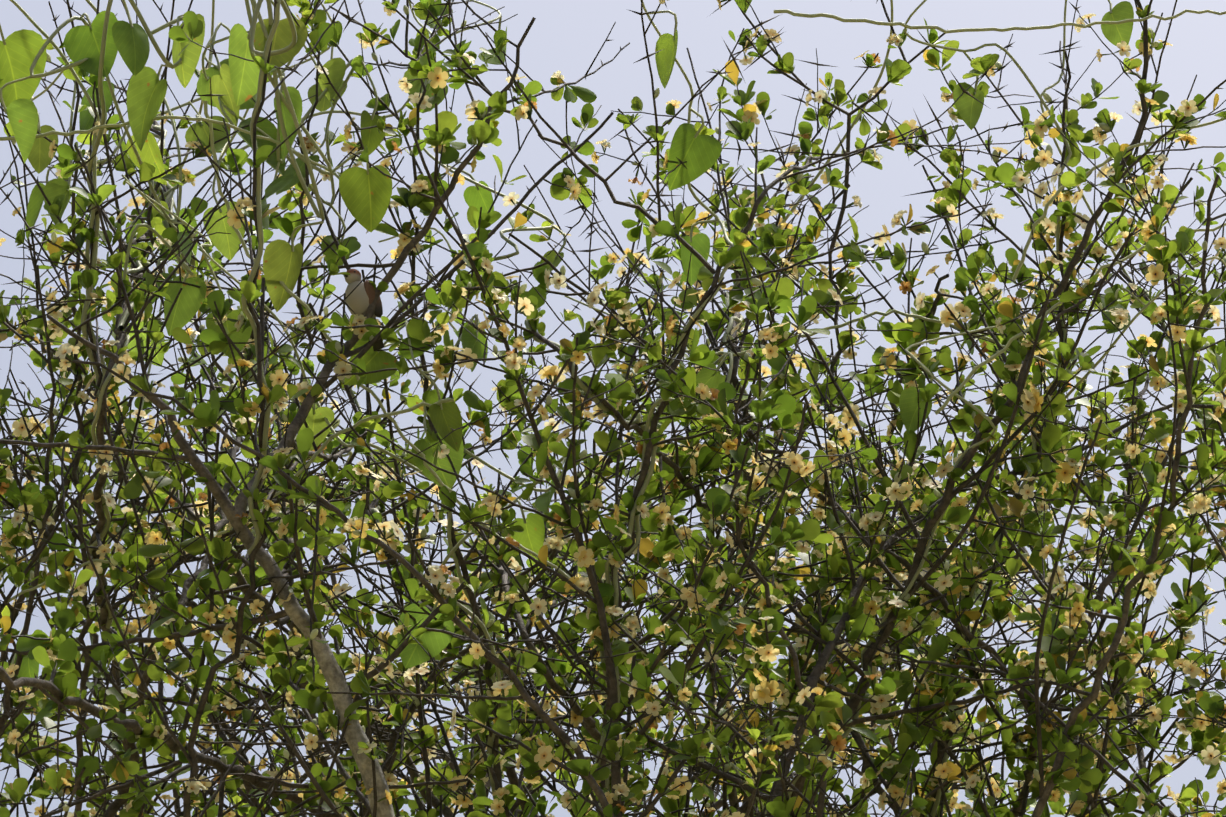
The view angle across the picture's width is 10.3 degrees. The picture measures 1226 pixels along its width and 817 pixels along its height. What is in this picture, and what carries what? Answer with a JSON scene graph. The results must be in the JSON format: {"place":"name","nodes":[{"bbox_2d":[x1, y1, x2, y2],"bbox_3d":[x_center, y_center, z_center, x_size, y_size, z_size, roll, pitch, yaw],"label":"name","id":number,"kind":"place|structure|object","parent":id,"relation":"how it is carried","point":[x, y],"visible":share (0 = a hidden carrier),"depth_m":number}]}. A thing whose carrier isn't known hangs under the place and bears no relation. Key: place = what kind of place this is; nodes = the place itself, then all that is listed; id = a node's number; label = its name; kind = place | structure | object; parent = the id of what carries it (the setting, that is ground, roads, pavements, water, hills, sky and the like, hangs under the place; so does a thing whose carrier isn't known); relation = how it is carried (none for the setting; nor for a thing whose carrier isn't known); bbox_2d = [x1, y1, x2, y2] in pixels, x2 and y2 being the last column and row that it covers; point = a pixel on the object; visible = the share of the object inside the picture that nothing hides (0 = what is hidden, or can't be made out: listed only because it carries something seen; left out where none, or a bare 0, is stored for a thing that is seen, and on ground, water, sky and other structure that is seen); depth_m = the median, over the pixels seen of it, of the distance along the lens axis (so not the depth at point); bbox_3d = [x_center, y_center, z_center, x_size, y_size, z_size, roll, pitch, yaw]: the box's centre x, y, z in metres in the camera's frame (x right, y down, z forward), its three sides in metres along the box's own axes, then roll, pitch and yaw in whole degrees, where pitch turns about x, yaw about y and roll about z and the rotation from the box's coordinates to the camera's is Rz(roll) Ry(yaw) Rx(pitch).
{"place":"outdoors","nodes":[
{"label":"outdoors","id":0,"kind":"place"},
{"bbox_2d":[0,0,1225,816],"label":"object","id":1,"kind":"object","parent":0,"point":[780,402],"depth_m":7.12},
{"bbox_2d":[343,269,383,350],"bbox_3d":[-0.259,-0.104,7.009,0.054,0.079,0.035,22,-33,-39],"label":"bird","id":2,"kind":"object","parent":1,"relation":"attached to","point":[360,298],"visible":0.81,"depth_m":7.00},
{"bbox_2d":[0,0,1225,816],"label":"vine","id":3,"kind":"object","parent":1,"relation":"on","point":[366,197],"depth_m":7.06},
{"bbox_2d":[0,0,1225,816],"label":"sky","id":4,"kind":"structure","parent":0,"point":[565,36]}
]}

